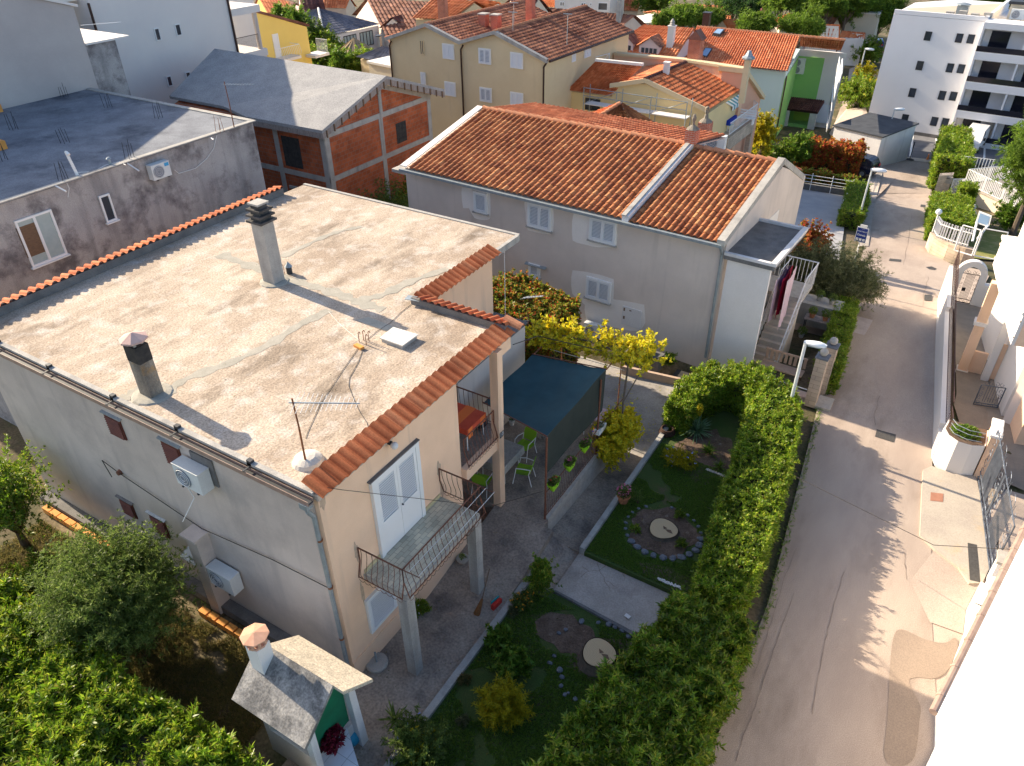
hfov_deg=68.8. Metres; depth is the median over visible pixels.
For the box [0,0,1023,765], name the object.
ground
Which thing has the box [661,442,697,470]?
plumbago shrub
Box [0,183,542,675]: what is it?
flat roof house
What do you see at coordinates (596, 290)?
window
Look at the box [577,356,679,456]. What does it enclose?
back yard
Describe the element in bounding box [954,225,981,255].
fence
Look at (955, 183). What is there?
barred gate
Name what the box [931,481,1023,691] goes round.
verge paving
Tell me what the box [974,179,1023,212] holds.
terrace building
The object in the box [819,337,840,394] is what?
gate pillar
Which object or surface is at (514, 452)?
tablecloth
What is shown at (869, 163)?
parked car
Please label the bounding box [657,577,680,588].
pebble edging
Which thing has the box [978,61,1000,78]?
balcony door
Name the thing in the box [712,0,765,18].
pine tree
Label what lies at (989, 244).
side lawn
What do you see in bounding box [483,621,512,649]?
leafy shrub
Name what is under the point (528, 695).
leaf litter
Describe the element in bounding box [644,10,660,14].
tiled house
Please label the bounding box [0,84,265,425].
unfinished flat roof house
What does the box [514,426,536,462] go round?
garden chair
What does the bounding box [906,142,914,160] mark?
bollard post
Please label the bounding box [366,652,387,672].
parasol base
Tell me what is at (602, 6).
window
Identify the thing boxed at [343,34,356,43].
window
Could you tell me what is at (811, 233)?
autumn shrub
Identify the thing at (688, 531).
soil patch
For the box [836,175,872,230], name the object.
dark hedge
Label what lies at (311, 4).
tiled house
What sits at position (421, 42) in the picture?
window
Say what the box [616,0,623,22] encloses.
tall chimney
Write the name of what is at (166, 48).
white apartment building
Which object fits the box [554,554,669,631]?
entry path
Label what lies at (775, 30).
tiled house
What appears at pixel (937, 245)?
curved stone wall
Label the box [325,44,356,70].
leafy tree
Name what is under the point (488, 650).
grass
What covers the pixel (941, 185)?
stone wall
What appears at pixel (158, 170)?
air conditioner
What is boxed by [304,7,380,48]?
hipped roof house
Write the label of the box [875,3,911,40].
pine tree
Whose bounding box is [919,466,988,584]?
pavement
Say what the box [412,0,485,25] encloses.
tiled house
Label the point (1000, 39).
balcony door
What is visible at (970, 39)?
window
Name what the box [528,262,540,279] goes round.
window
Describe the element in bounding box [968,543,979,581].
gutter grate
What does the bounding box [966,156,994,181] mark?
metal fence
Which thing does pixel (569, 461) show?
flower box
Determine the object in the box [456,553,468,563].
potted plant
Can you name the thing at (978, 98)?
balcony door
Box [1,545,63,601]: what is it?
dark shrub
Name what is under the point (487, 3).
tiled house
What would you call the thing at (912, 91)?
window
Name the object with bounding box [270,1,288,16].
leafy tree
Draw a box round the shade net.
[483,353,605,518]
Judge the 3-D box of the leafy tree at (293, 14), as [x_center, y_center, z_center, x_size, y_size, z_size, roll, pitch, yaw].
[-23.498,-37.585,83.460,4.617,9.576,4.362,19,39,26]
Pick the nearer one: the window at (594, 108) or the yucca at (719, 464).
the yucca at (719, 464)
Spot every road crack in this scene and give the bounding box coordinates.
[736,593,793,760]
[753,554,793,677]
[812,573,843,713]
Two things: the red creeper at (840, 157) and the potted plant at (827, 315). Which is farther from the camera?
the red creeper at (840, 157)
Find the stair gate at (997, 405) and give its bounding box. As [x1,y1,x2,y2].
[973,381,1006,407]
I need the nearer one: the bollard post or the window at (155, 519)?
the window at (155, 519)
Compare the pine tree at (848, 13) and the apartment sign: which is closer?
the apartment sign
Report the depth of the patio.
22.15 m
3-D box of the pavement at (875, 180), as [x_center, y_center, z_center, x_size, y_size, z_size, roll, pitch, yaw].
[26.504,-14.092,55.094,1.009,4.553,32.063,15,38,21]
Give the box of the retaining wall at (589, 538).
[579,427,668,554]
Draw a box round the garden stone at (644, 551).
[641,548,648,554]
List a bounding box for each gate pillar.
[804,348,830,407]
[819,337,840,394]
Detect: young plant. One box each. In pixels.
[629,522,641,534]
[673,508,686,518]
[674,536,689,547]
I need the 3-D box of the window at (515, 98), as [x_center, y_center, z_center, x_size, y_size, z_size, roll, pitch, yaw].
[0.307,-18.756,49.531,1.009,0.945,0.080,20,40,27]
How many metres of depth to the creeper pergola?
26.68 m
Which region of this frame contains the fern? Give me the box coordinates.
[380,699,406,731]
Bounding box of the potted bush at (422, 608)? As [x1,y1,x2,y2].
[415,598,431,618]
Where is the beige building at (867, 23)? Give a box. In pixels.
[844,10,881,59]
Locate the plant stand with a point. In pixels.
(817, 319)
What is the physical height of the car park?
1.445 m
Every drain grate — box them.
[875,429,895,441]
[889,258,900,261]
[924,295,931,300]
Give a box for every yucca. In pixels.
[676,403,711,443]
[700,442,720,458]
[712,459,726,468]
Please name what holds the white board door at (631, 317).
in the long tiled house at (631, 226)
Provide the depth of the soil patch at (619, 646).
18.12 m
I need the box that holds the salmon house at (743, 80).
[614,28,764,152]
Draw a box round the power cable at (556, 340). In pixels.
[513,336,601,350]
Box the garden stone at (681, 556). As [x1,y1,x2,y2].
[677,554,685,559]
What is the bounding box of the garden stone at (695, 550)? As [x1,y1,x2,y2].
[691,547,699,552]
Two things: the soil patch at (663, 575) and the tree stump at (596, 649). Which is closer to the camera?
the tree stump at (596, 649)
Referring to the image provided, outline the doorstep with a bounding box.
[814,395,833,411]
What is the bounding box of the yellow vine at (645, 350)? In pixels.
[525,313,671,416]
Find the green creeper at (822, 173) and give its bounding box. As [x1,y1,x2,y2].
[795,165,860,187]
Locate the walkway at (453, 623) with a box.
[282,506,552,765]
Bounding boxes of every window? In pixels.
[13,209,70,269]
[98,193,119,224]
[99,409,127,440]
[115,494,137,518]
[145,510,170,537]
[153,28,161,40]
[156,436,180,464]
[166,75,173,86]
[174,23,182,35]
[272,33,281,57]
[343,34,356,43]
[359,30,373,44]
[364,587,397,633]
[419,40,424,54]
[420,72,425,84]
[442,43,454,59]
[444,81,455,96]
[472,190,488,215]
[478,48,490,64]
[479,87,491,102]
[510,52,522,68]
[510,92,522,104]
[525,202,551,233]
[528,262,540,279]
[571,51,575,61]
[583,276,611,305]
[584,45,590,57]
[585,98,599,110]
[586,217,616,247]
[598,2,607,10]
[826,85,833,131]
[834,56,839,99]
[839,58,842,82]
[901,114,908,119]
[908,88,916,96]
[915,61,923,69]
[923,31,931,40]
[930,117,938,125]
[938,90,946,99]
[940,118,949,126]
[945,63,954,72]
[949,91,957,100]
[955,33,963,42]
[956,64,965,73]
[966,34,975,43]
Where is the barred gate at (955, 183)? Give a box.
[951,178,965,192]
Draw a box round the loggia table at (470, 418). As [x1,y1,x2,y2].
[457,402,485,450]
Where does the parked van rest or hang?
on the car park
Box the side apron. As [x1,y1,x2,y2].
[910,551,978,633]
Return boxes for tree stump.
[578,637,618,677]
[647,518,679,541]
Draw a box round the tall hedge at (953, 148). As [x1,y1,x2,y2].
[925,121,977,192]
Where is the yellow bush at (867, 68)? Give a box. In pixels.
[853,60,879,79]
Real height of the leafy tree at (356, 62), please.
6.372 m
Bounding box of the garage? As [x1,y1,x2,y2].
[832,112,918,165]
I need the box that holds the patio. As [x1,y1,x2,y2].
[462,420,594,535]
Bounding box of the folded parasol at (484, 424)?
[478,417,487,428]
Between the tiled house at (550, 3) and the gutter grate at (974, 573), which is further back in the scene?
the tiled house at (550, 3)
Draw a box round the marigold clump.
[508,589,536,615]
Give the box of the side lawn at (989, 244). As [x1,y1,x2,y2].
[968,229,1006,259]
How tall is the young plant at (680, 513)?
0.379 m
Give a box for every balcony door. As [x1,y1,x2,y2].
[369,441,425,557]
[962,119,980,126]
[968,90,990,107]
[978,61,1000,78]
[987,31,1011,47]
[1000,124,1021,140]
[1010,95,1023,112]
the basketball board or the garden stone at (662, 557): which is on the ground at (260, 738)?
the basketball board
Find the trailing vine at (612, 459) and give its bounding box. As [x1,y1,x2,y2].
[597,436,626,473]
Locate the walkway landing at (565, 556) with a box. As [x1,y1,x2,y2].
[524,537,577,592]
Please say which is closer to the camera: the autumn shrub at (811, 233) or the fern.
the fern
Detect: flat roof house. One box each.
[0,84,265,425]
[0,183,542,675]
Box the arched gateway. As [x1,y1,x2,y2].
[955,259,989,306]
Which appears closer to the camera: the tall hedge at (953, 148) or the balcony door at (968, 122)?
the tall hedge at (953, 148)
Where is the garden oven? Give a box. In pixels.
[232,623,372,765]
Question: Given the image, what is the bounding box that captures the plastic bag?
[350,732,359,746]
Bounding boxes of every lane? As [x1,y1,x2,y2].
[829,60,874,135]
[925,253,988,303]
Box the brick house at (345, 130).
[169,49,444,203]
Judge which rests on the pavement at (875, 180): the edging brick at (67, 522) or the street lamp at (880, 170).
the street lamp at (880, 170)
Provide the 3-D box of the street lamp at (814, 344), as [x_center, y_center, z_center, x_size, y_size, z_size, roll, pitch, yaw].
[9.242,0.231,23.712,0.671,3.634,0.259,15,38,22]
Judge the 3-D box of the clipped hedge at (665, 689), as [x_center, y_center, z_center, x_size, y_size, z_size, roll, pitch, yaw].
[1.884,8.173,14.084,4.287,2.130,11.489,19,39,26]
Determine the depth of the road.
20.39 m
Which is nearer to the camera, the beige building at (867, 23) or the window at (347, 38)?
the window at (347, 38)
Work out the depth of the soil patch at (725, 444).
23.88 m
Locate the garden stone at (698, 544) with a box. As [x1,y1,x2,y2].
[695,542,702,547]
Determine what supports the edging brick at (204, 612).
on the ground at (260, 738)
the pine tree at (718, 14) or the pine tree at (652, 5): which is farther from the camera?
the pine tree at (652, 5)
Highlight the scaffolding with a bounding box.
[583,84,692,126]
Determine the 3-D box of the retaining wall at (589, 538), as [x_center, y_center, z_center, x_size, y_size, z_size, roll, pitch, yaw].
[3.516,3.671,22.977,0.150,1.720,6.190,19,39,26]
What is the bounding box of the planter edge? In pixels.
[621,365,679,384]
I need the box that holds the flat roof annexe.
[367,56,391,85]
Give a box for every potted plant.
[320,723,346,755]
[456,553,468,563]
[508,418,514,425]
[615,483,632,504]
[797,326,807,337]
[809,306,817,317]
[816,289,825,300]
[821,308,832,320]
[828,293,838,304]
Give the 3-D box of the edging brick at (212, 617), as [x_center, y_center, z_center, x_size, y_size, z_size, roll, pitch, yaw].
[-7.523,5.940,18.861,0.270,0.200,0.170,19,39,26]
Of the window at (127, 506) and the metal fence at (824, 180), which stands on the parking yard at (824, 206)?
the metal fence at (824, 180)
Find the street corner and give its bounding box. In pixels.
[868,160,930,202]
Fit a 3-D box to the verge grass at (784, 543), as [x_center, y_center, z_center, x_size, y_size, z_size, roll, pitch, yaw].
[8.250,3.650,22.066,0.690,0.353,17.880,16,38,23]
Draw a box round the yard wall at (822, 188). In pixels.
[803,183,844,194]
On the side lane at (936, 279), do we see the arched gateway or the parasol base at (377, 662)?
the arched gateway
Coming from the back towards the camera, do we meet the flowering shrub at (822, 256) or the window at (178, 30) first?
the window at (178, 30)
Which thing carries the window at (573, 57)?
in the twin gable house at (529, 51)
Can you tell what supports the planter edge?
on the back yard at (649, 394)
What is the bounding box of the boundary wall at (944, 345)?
[931,247,959,458]
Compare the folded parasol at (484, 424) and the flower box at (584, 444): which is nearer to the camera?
the folded parasol at (484, 424)
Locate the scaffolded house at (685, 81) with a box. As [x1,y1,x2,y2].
[570,58,757,152]
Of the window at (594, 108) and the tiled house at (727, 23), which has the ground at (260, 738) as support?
the tiled house at (727, 23)
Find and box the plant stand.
[802,313,830,330]
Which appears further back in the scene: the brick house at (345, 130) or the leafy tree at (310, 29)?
the leafy tree at (310, 29)
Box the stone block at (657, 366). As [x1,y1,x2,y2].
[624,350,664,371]
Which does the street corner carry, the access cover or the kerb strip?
the kerb strip
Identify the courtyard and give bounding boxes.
[954,303,1023,508]
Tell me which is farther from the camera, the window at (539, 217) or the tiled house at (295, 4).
the tiled house at (295, 4)
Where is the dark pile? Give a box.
[672,369,690,377]
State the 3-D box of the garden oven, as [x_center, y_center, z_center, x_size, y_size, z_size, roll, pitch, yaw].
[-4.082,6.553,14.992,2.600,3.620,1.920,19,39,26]
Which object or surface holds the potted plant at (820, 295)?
on the planter wall at (809, 300)
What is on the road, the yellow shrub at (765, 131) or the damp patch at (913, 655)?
the damp patch at (913, 655)
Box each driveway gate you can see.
[977,427,1006,518]
[983,472,1015,570]
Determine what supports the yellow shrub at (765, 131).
on the ground at (260, 738)
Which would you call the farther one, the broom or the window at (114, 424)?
the broom
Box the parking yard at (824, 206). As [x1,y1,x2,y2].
[791,189,843,280]
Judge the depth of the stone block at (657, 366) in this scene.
27.99 m
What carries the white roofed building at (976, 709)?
on the ground at (260, 738)
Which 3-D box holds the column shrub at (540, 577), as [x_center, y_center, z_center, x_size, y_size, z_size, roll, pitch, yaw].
[0.800,4.918,18.905,1.044,1.591,0.983,19,39,26]
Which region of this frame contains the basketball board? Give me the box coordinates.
[971,211,991,241]
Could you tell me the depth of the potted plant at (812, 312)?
29.45 m
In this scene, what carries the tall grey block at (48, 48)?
on the ground at (260, 738)
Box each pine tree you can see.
[627,0,671,13]
[649,7,675,25]
[662,0,715,28]
[696,0,730,26]
[707,0,735,18]
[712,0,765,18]
[733,3,785,40]
[755,0,808,17]
[773,1,827,48]
[794,0,808,13]
[806,0,852,23]
[828,9,867,50]
[836,0,876,51]
[853,0,891,17]
[868,0,898,20]
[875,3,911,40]
[877,15,886,29]
[879,0,909,31]
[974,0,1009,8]
[988,120,1023,234]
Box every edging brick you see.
[42,504,53,515]
[49,509,60,520]
[57,513,68,525]
[64,518,76,530]
[72,523,81,533]
[198,606,210,619]
[207,611,219,624]
[216,617,228,630]
[225,623,237,636]
[234,628,242,640]
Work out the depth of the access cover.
22.15 m
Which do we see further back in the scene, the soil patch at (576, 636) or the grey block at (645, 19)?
the grey block at (645, 19)
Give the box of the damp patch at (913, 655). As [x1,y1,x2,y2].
[884,630,957,765]
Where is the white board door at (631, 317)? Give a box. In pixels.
[621,306,641,329]
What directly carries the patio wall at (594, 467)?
on the ground at (260, 738)
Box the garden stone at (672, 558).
[669,555,675,561]
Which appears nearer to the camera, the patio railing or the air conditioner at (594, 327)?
the patio railing
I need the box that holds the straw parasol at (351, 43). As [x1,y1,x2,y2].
[340,38,371,52]
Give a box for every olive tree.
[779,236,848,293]
[796,239,894,312]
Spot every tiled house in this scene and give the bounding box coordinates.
[255,0,447,18]
[289,0,303,11]
[298,0,324,10]
[323,0,356,16]
[352,0,427,46]
[356,46,389,72]
[379,15,401,45]
[392,102,872,402]
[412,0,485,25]
[474,0,500,7]
[505,0,551,12]
[543,0,554,8]
[549,8,644,30]
[623,0,641,15]
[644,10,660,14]
[712,19,769,43]
[770,13,800,48]
[777,13,802,53]
[805,24,839,51]
[822,16,841,24]
[837,30,865,65]
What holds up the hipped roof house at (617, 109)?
on the ground at (260, 738)
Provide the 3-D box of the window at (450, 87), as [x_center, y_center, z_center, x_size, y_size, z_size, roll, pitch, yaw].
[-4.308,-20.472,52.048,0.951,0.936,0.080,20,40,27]
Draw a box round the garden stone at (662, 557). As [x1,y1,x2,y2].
[659,554,666,560]
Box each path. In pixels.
[552,452,642,553]
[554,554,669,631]
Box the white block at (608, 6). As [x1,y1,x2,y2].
[555,0,616,12]
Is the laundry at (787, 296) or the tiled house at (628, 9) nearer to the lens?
the laundry at (787, 296)
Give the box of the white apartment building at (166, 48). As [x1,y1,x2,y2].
[59,0,267,103]
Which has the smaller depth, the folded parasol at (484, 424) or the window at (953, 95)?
the folded parasol at (484, 424)
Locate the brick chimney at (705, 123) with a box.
[698,106,712,131]
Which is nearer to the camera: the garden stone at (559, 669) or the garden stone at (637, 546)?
the garden stone at (559, 669)
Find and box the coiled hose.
[659,424,674,437]
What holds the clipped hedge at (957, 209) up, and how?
on the ground at (260, 738)
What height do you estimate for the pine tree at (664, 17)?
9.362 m
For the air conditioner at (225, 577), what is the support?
attached to the flat roof house at (346, 541)
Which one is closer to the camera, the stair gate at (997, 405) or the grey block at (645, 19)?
the stair gate at (997, 405)
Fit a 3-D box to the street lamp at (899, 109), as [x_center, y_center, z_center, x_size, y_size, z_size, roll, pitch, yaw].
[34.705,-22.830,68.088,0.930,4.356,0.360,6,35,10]
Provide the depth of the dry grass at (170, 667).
17.56 m
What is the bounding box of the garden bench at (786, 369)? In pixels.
[760,347,807,385]
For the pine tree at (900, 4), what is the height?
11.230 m
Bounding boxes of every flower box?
[547,474,560,491]
[563,455,576,471]
[579,436,591,452]
[593,421,606,435]
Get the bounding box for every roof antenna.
[223,82,254,126]
[288,392,359,459]
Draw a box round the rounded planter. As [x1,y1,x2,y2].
[932,419,988,474]
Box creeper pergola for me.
[492,267,581,363]
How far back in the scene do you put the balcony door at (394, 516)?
16.66 m
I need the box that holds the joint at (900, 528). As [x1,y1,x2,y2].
[797,477,1008,549]
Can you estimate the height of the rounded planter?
1.760 m
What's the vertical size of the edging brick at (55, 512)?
0.200 m
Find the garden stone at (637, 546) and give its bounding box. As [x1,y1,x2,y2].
[633,544,640,549]
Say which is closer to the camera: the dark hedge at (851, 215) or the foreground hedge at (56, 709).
the foreground hedge at (56, 709)
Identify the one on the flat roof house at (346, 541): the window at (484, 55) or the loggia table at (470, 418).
the loggia table at (470, 418)
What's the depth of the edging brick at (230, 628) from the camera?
18.51 m
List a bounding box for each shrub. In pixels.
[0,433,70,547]
[1,508,205,672]
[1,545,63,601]
[349,173,408,206]
[380,703,452,765]
[384,174,407,205]
[410,725,439,765]
[471,670,536,734]
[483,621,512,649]
[486,643,535,681]
[522,551,561,600]
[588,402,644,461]
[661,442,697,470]
[664,351,677,365]
[751,137,797,165]
[752,108,782,156]
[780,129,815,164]
[792,217,834,251]
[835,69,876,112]
[849,34,885,64]
[989,196,1023,232]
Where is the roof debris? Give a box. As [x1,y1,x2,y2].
[87,248,424,439]
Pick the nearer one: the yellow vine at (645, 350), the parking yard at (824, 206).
the yellow vine at (645, 350)
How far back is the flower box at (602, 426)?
22.60 m
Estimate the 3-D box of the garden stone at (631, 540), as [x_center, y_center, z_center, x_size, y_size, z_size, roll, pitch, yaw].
[3.300,4.367,20.629,0.231,0.121,0.165,19,39,26]
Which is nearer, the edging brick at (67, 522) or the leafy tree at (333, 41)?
the edging brick at (67, 522)
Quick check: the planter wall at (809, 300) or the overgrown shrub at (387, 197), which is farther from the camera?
the overgrown shrub at (387, 197)
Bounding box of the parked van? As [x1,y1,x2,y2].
[969,122,990,152]
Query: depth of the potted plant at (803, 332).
29.44 m
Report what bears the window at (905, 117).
in the apartment block at (948, 62)
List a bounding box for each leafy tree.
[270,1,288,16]
[280,0,315,24]
[301,17,335,44]
[308,28,344,48]
[310,38,334,66]
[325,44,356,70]
[341,43,373,71]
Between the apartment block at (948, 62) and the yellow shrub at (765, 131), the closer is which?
the yellow shrub at (765, 131)
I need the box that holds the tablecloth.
[481,439,524,473]
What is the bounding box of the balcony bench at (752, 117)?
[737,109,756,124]
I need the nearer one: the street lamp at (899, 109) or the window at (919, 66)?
the street lamp at (899, 109)
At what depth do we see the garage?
65.60 m
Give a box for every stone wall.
[925,209,975,264]
[934,172,953,192]
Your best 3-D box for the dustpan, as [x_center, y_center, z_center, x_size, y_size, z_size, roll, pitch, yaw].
[-0.410,5.611,19.039,0.159,0.190,0.341,27,43,34]
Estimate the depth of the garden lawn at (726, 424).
22.04 m
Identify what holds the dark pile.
on the ground at (260, 738)
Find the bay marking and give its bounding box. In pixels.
[909,136,913,155]
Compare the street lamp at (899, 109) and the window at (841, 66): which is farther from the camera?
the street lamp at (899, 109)
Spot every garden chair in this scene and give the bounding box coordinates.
[471,471,492,498]
[512,456,536,486]
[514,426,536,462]
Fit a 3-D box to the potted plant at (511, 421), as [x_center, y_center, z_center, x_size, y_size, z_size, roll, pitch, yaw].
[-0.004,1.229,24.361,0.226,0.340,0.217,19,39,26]
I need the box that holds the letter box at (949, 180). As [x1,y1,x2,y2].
[945,177,952,183]
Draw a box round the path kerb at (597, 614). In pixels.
[554,590,635,635]
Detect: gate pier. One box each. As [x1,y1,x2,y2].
[974,417,1004,480]
[985,549,1007,597]
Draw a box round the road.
[709,189,937,765]
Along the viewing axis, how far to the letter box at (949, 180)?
55.01 m
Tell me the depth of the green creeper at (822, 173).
56.53 m
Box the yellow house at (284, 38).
[256,11,329,63]
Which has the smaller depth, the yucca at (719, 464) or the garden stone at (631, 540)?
the garden stone at (631, 540)
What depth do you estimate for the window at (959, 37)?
73.07 m
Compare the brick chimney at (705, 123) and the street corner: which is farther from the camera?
the street corner
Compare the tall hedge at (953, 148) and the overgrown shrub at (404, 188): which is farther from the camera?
the tall hedge at (953, 148)
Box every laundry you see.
[767,265,787,323]
[775,265,792,317]
[777,267,796,329]
[779,265,790,288]
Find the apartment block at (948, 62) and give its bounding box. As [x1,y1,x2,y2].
[869,0,1023,151]
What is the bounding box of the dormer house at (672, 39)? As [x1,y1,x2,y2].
[628,19,695,57]
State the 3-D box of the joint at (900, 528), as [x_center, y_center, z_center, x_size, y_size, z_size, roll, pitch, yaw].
[9.177,3.061,17.995,0.183,1.913,5.315,-21,40,-27]
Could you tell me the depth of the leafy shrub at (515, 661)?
17.15 m
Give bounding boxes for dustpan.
[491,596,501,610]
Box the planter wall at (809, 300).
[796,293,844,329]
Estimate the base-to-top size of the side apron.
0.001 m
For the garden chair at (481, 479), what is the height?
0.893 m
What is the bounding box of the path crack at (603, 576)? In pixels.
[581,561,624,589]
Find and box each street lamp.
[790,340,826,396]
[861,48,873,66]
[861,168,886,209]
[892,108,904,118]
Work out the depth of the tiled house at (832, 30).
102.18 m
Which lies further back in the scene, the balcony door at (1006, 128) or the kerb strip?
the balcony door at (1006, 128)
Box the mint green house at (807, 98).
[684,11,846,140]
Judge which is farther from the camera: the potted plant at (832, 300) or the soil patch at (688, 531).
the potted plant at (832, 300)
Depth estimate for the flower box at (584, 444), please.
21.87 m
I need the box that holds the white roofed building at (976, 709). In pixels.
[926,523,1023,765]
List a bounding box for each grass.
[0,519,190,672]
[126,615,262,749]
[397,588,633,765]
[713,394,824,750]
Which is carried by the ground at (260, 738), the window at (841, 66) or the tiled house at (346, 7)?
the tiled house at (346, 7)
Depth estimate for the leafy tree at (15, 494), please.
19.79 m
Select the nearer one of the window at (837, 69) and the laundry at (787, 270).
the laundry at (787, 270)
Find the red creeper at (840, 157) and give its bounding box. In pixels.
[796,134,869,175]
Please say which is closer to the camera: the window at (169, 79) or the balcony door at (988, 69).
the window at (169, 79)
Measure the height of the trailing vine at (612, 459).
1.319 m
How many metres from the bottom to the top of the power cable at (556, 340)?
2.125 m
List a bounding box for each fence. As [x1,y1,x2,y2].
[805,174,851,192]
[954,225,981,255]
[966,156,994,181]
[966,166,1009,181]
[966,169,1019,205]
[973,228,1008,259]
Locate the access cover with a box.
[930,492,942,501]
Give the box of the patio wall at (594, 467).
[543,449,607,529]
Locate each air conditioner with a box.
[145,159,171,180]
[171,455,214,495]
[205,559,243,596]
[584,320,602,338]
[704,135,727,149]
[795,66,804,73]
[797,58,805,66]
[1009,8,1023,20]
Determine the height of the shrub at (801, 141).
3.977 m
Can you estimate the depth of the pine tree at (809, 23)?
94.72 m
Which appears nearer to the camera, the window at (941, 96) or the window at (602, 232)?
the window at (602, 232)
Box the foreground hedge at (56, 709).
[0,570,271,765]
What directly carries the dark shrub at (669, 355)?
on the ground at (260, 738)
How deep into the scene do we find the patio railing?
21.85 m
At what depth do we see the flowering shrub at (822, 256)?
31.56 m
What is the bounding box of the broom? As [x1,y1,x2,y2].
[474,568,489,615]
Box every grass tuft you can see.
[453,712,471,728]
[456,673,472,686]
[507,605,518,617]
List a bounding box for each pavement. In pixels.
[860,166,881,245]
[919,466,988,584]
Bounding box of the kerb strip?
[906,157,930,161]
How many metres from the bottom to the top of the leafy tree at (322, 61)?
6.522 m
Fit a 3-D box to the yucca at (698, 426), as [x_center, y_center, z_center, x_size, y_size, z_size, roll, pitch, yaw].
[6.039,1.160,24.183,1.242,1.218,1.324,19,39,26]
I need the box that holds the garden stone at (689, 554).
[686,551,692,556]
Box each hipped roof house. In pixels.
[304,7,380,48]
[593,101,654,121]
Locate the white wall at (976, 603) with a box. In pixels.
[934,582,986,747]
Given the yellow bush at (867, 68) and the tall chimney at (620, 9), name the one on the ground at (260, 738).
the yellow bush at (867, 68)
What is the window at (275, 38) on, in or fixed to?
in the yellow house at (284, 38)
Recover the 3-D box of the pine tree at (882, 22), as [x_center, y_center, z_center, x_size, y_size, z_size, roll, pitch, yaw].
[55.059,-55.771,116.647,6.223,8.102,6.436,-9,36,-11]
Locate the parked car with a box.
[858,154,880,177]
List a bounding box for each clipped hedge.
[521,584,759,765]
[661,357,807,619]
[808,295,860,395]
[923,187,977,245]
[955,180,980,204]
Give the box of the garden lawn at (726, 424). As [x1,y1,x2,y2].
[584,411,741,598]
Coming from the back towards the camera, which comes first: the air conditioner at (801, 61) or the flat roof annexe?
the air conditioner at (801, 61)
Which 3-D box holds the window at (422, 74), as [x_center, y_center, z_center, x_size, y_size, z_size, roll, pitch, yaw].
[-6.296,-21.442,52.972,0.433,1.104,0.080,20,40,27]
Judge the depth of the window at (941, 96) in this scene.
76.11 m
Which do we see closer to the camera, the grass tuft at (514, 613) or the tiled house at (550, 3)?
the grass tuft at (514, 613)
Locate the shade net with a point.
(558, 403)
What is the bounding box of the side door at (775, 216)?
[770,210,778,220]
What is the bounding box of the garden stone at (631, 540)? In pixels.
[627,538,634,543]
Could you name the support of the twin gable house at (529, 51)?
on the ground at (260, 738)
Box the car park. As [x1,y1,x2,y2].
[907,135,1009,168]
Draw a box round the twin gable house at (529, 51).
[384,0,634,138]
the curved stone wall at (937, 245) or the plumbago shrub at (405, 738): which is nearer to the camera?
the plumbago shrub at (405, 738)
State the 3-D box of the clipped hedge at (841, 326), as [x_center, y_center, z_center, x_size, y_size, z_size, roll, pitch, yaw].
[12.552,-1.622,28.816,1.277,2.160,6.620,16,38,23]
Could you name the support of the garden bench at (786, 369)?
on the ground at (260, 738)
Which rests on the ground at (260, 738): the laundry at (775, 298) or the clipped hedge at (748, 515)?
the clipped hedge at (748, 515)
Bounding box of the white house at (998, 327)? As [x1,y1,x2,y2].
[955,224,1023,444]
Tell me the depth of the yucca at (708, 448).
23.57 m
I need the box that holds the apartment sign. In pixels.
[854,224,868,256]
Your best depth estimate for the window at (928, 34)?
74.51 m
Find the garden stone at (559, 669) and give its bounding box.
[556,666,562,672]
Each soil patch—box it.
[531,612,594,653]
[568,638,620,683]
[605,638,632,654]
[629,507,700,558]
[637,563,691,591]
[673,429,731,482]
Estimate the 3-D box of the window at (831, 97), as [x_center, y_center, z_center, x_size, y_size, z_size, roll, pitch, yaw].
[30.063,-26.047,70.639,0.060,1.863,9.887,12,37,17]
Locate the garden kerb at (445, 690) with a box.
[383,582,527,765]
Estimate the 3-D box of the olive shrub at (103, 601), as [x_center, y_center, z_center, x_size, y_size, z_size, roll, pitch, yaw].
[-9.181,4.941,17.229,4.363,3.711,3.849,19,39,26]
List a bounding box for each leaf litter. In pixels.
[358,515,517,763]
[406,614,620,765]
[590,432,729,581]
[609,373,670,449]
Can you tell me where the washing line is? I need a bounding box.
[548,348,622,369]
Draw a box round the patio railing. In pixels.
[546,399,622,514]
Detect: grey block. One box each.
[0,0,130,108]
[637,14,697,27]
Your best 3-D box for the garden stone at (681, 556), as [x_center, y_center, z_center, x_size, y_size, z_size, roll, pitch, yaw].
[4.576,4.692,20.141,0.277,0.121,0.178,19,39,26]

